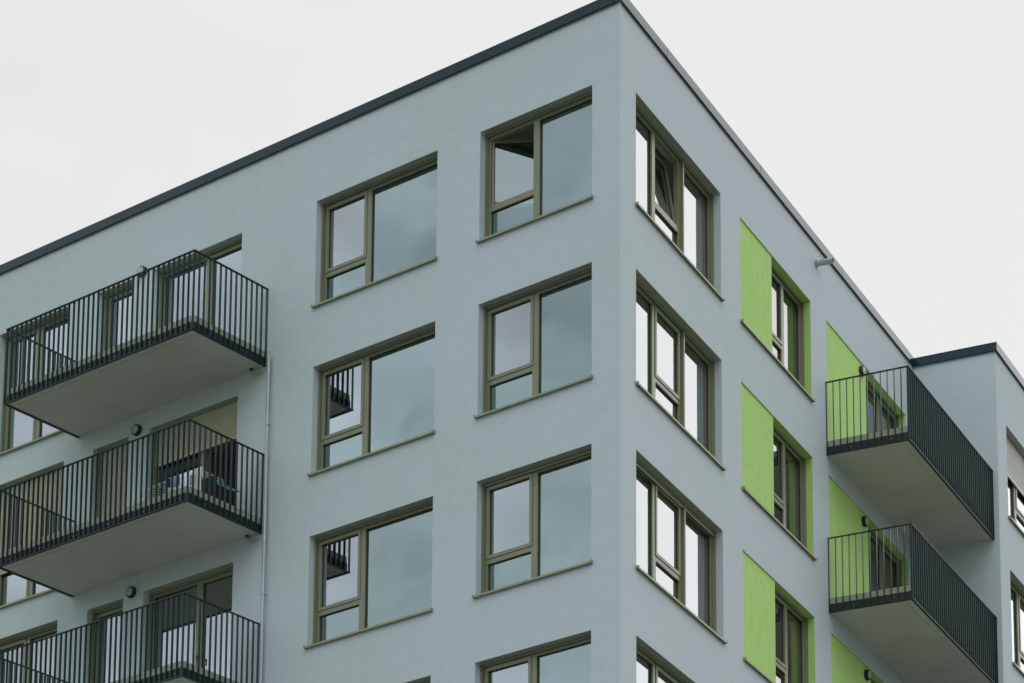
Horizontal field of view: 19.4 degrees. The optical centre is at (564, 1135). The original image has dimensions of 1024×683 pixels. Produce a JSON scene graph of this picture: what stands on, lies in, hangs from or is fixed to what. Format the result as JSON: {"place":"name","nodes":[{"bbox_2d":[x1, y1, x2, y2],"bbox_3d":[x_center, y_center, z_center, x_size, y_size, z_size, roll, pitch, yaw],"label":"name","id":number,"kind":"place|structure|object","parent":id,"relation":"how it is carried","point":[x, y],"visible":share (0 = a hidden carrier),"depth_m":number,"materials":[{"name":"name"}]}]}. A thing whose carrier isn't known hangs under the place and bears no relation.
{"place":"outdoors","nodes":[
{"label":"outdoors","id":0,"kind":"place"},
{"bbox_2d":[0,0,1023,378],"label":"sky","id":1,"kind":"structure","parent":0,"point":[894,129],"materials":[{"name":"white"}]},
{"label":"ground","id":2,"kind":"structure","parent":0,"visible":0},
{"bbox_2d":[0,0,1023,682],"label":"apartment building","id":3,"kind":"structure","parent":2,"relation":"on","point":[552,400],"depth_m":49.14,"materials":[{"name":"grey paint"}]},
{"bbox_2d":[0,621,56,682],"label":"window","id":4,"kind":"structure","parent":3,"relation":"in","point":[12,641],"depth_m":52.68,"materials":[{"name":"grey metal"}]},
{"bbox_2d":[0,462,63,607],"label":"window","id":5,"kind":"structure","parent":3,"relation":"in","point":[30,586],"depth_m":53.15,"materials":[{"name":"grey metal"}]},
{"bbox_2d":[0,307,67,454],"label":"window","id":6,"kind":"structure","parent":3,"relation":"in","point":[6,411],"depth_m":53.96,"materials":[{"name":"grey metal"}]},
{"bbox_2d":[26,329,47,442],"bbox_3d":[-9.539,-13.450,54.099,0.453,2.367,0.085,-9,-14,38],"label":"curtain","id":7,"kind":"object","parent":3,"relation":"hanging from","point":[29,430],"visible":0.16,"depth_m":54.06,"materials":[{"name":"white fabric"}]},
{"bbox_2d":[89,599,122,682],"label":"balcony door","id":8,"kind":"structure","parent":3,"relation":"in","point":[115,607],"depth_m":51.49,"materials":[{"name":"grey metal"}]},
{"bbox_2d":[95,437,128,517],"bbox_3d":[-7.788,-10.782,51.754,0.887,2.412,0.251,-9,-14,38],"label":"balcony door","id":9,"kind":"structure","parent":3,"relation":"in","point":[126,439],"depth_m":51.94,"materials":[{"name":"grey metal"}]},
{"bbox_2d":[101,280,131,350],"bbox_3d":[-7.777,-13.673,52.339,0.887,2.412,0.251,-9,-14,38],"label":"balcony door","id":10,"kind":"structure","parent":3,"relation":"in","point":[130,284],"depth_m":52.69,"materials":[{"name":"grey metal"}]},
{"bbox_2d":[126,586,135,597],"bbox_3d":[-7.378,-9.223,50.880,0.200,0.200,0.080,-9,-14,38],"label":"wall lamp","id":11,"kind":"object","parent":3,"relation":"attached to","point":[130,591],"visible":1,"depth_m":50.84,"materials":[{"name":"black plastic"}]},
{"bbox_2d":[131,424,141,435],"bbox_3d":[-7.367,-12.114,51.465,0.200,0.200,0.080,-9,-14,38],"label":"wall lamp","id":12,"kind":"object","parent":3,"relation":"attached to","point":[136,429],"visible":1,"depth_m":51.43,"materials":[{"name":"black plastic"}]},
{"bbox_2d":[137,266,146,277],"bbox_3d":[-7.356,-15.005,52.050,0.200,0.200,0.080,-9,-14,38],"label":"wall lamp","id":13,"kind":"object","parent":3,"relation":"attached to","point":[141,268],"visible":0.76,"depth_m":52.01,"materials":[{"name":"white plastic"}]},
{"bbox_2d":[139,470,239,498],"bbox_3d":[-6.210,-10.416,49.531,1.877,0.827,0.538,-9,-14,38],"label":"drying rack","id":14,"kind":"object","parent":3,"relation":"on","point":[207,473],"visible":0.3,"depth_m":49.49,"materials":[{"name":"white metal"}]},
{"bbox_2d":[173,475,179,486],"bbox_3d":[-6.405,-10.783,49.428,0.117,0.194,0.078,-9,-14,38],"label":"cloth","id":15,"kind":"object","parent":14,"relation":"hanging from","point":[174,481],"visible":0.52,"depth_m":49.42,"materials":[{"name":"blue fabric"}]},
{"bbox_2d":[180,469,196,487],"bbox_3d":[-6.186,-10.724,49.238,0.375,0.384,0.079,-9,-14,38],"label":"towel","id":16,"kind":"object","parent":14,"relation":"hanging from","point":[185,478],"visible":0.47,"depth_m":49.21,"materials":[{"name":"white fabric"}]},
{"bbox_2d":[196,467,202,490],"bbox_3d":[-5.982,-10.730,49.075,0.118,0.444,0.078,-9,-14,38],"label":"pillowcase","id":17,"kind":"object","parent":14,"relation":"hanging from","point":[201,471],"visible":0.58,"depth_m":49.07,"materials":[{"name":"white fabric"}]},
{"bbox_2d":[201,475,216,495],"bbox_3d":[-5.809,-10.547,48.884,0.316,0.404,0.079,-9,-14,38],"label":"shirt","id":18,"kind":"object","parent":14,"relation":"hanging from","point":[211,486],"visible":0.57,"depth_m":48.84,"materials":[{"name":"black fabric"}]},
{"bbox_2d":[147,563,232,670],"bbox_3d":[-6.229,-8.131,49.949,2.112,2.412,0.251,-9,-14,38],"label":"balcony door","id":19,"kind":"structure","parent":3,"relation":"in","point":[200,580],"depth_m":50.12,"materials":[{"name":"brown metal"}]},
{"bbox_2d":[152,396,237,496],"bbox_3d":[-6.218,-11.023,50.534,2.112,2.412,0.251,-9,-14,38],"label":"balcony door","id":20,"kind":"structure","parent":3,"relation":"in","point":[221,417],"depth_m":50.73,"materials":[{"name":"brown metal"}]},
{"bbox_2d":[157,234,241,327],"bbox_3d":[-6.206,-13.914,51.119,2.112,2.412,0.251,-9,-14,38],"label":"balcony door","id":21,"kind":"structure","parent":3,"relation":"in","point":[228,246],"depth_m":51.24,"materials":[{"name":"brown metal"}]},
{"bbox_2d":[245,354,270,682],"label":"rainwater pipe","id":22,"kind":"object","parent":3,"relation":"attached to","point":[263,536],"visible":1,"depth_m":49.02,"materials":[{"name":"metal"}]},
{"bbox_2d":[303,497,432,648],"bbox_3d":[-3.036,-8.870,47.478,2.695,1.916,0.313,-9,-14,38],"label":"window","id":23,"kind":"structure","parent":3,"relation":"in","point":[360,528],"depth_m":47.84,"materials":[{"name":"grey metal"}]},
{"bbox_2d":[307,322,434,476],"bbox_3d":[-3.025,-11.761,48.063,2.695,1.916,0.313,-9,-14,38],"label":"window","id":24,"kind":"structure","parent":3,"relation":"in","point":[363,357],"depth_m":48.43,"materials":[{"name":"grey metal"}]},
{"bbox_2d":[311,151,437,308],"bbox_3d":[-3.014,-14.653,48.648,2.695,1.916,0.313,-9,-14,38],"label":"window","id":25,"kind":"structure","parent":3,"relation":"in","point":[367,189],"depth_m":49.01,"materials":[{"name":"grey metal"}]},
{"bbox_2d":[405,676,430,682],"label":"window","id":26,"kind":"structure","parent":3,"relation":"in","point":[427,679],"depth_m":46.43,"materials":[{"name":"grey metal"}]},
{"bbox_2d":[472,445,592,598],"bbox_3d":[-0.425,-9.270,45.450,2.304,1.916,0.313,-9,-14,38],"label":"window","id":27,"kind":"structure","parent":3,"relation":"in","point":[532,472],"depth_m":45.73,"materials":[{"name":"grey metal"}]},
{"bbox_2d":[473,263,592,418],"bbox_3d":[-0.414,-12.162,46.035,2.304,1.916,0.313,-9,-14,38],"label":"window","id":28,"kind":"structure","parent":3,"relation":"in","point":[533,293],"depth_m":46.30,"materials":[{"name":"grey metal"}]},
{"bbox_2d":[475,86,593,243],"bbox_3d":[-0.244,-15.012,46.817,2.304,1.916,0.826,-9,-14,38],"label":"window","id":29,"kind":"structure","parent":3,"relation":"in","point":[495,135],"depth_m":47.01,"materials":[{"name":"grey metal"}]},
{"bbox_2d":[478,631,590,682],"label":"window","id":30,"kind":"structure","parent":3,"relation":"in","point":[531,655],"depth_m":45.14,"materials":[{"name":"grey metal"}]},
{"bbox_2d":[655,150,662,229],"bbox_3d":[1.473,-14.682,47.981,0.085,2.290,0.403,-5,-13,25],"label":"curtain","id":31,"kind":"object","parent":3,"relation":"hanging from","point":[658,221],"visible":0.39,"depth_m":48.04,"materials":[{"name":"grey fabric"}]},
{"bbox_2d":[636,636,694,682],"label":"window","id":32,"kind":"structure","parent":3,"relation":"in","point":[657,664],"depth_m":45.49,"materials":[{"name":"grey metal"}]},
{"bbox_2d":[635,94,724,301],"bbox_3d":[1.643,-14.836,47.653,0.512,1.916,3.468,-5,-13,25],"label":"window","id":33,"kind":"structure","parent":3,"relation":"in","point":[659,196],"depth_m":47.91,"materials":[{"name":"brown metal"}]},
{"bbox_2d":[635,270,725,470],"bbox_3d":[1.721,-11.953,47.026,0.313,1.916,3.468,-5,-13,25],"label":"window","id":34,"kind":"structure","parent":3,"relation":"in","point":[684,335],"depth_m":47.33,"materials":[{"name":"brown metal"}]},
{"bbox_2d":[636,451,727,643],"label":"window","id":35,"kind":"structure","parent":3,"relation":"in","point":[658,483],"depth_m":46.74,"materials":[{"name":"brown metal"}]},
{"bbox_2d":[743,589,808,682],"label":"window","id":36,"kind":"structure","parent":3,"relation":"in","point":[785,606],"depth_m":50.95,"materials":[{"name":"grey metal"}]},
{"bbox_2d":[740,266,814,402],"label":"window","id":37,"kind":"structure","parent":3,"relation":"in","point":[782,287],"depth_m":52.15,"materials":[{"name":"grey metal"}]},
{"bbox_2d":[742,426,817,560],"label":"window","id":38,"kind":"structure","parent":3,"relation":"in","point":[779,502],"depth_m":51.59,"materials":[{"name":"grey metal"}]},
{"bbox_2d":[815,257,833,267],"bbox_3d":[4.619,-15.535,53.314,0.319,0.144,0.144,-5,-13,25],"label":"roof overflow spout","id":39,"kind":"object","parent":3,"relation":"attached to","point":[823,262],"visible":1,"depth_m":53.28,"materials":[{"name":"metal"}]},
{"bbox_2d":[859,366,865,376],"bbox_3d":[5.492,-14.086,55.239,0.080,0.200,0.200,-5,-13,25],"label":"wall lamp","id":40,"kind":"object","parent":3,"relation":"attached to","point":[862,370],"visible":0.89,"depth_m":55.17,"materials":[{"name":"black plastic"}]},
{"bbox_2d":[861,516,867,526],"bbox_3d":[5.480,-11.194,54.654,0.080,0.200,0.200,-5,-13,25],"label":"wall lamp","id":41,"kind":"object","parent":3,"relation":"attached to","point":[864,519],"visible":1,"depth_m":54.59,"materials":[{"name":"black plastic"}]},
{"bbox_2d":[864,669,870,680],"bbox_3d":[5.469,-8.303,54.069,0.080,0.200,0.200,-5,-13,25],"label":"wall lamp","id":42,"kind":"object","parent":3,"relation":"attached to","point":[867,674],"visible":1,"depth_m":54.01,"materials":[{"name":"black plastic"}]},
{"bbox_2d":[867,380,898,431],"bbox_3d":[5.879,-12.812,56.313,0.133,2.403,2.166,-5,-13,25],"label":"balcony door","id":43,"kind":"structure","parent":3,"relation":"in","point":[870,388],"depth_m":56.55,"materials":[{"name":"grey metal"}]},
{"bbox_2d":[868,526,901,589],"bbox_3d":[5.867,-9.920,55.727,0.133,2.403,2.166,-5,-13,25],"label":"balcony door","id":44,"kind":"structure","parent":3,"relation":"in","point":[872,535],"depth_m":55.97,"materials":[{"name":"grey metal"}]},
{"bbox_2d":[1006,426,1023,535],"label":"window","id":45,"kind":"structure","parent":3,"relation":"in","point":[1015,451],"depth_m":58.56,"materials":[{"name":"grey metal"}]},
{"bbox_2d":[1010,570,1023,675],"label":"window","id":46,"kind":"structure","parent":3,"relation":"in","point":[1017,588],"depth_m":57.98,"materials":[{"name":"grey metal"}]}
]}

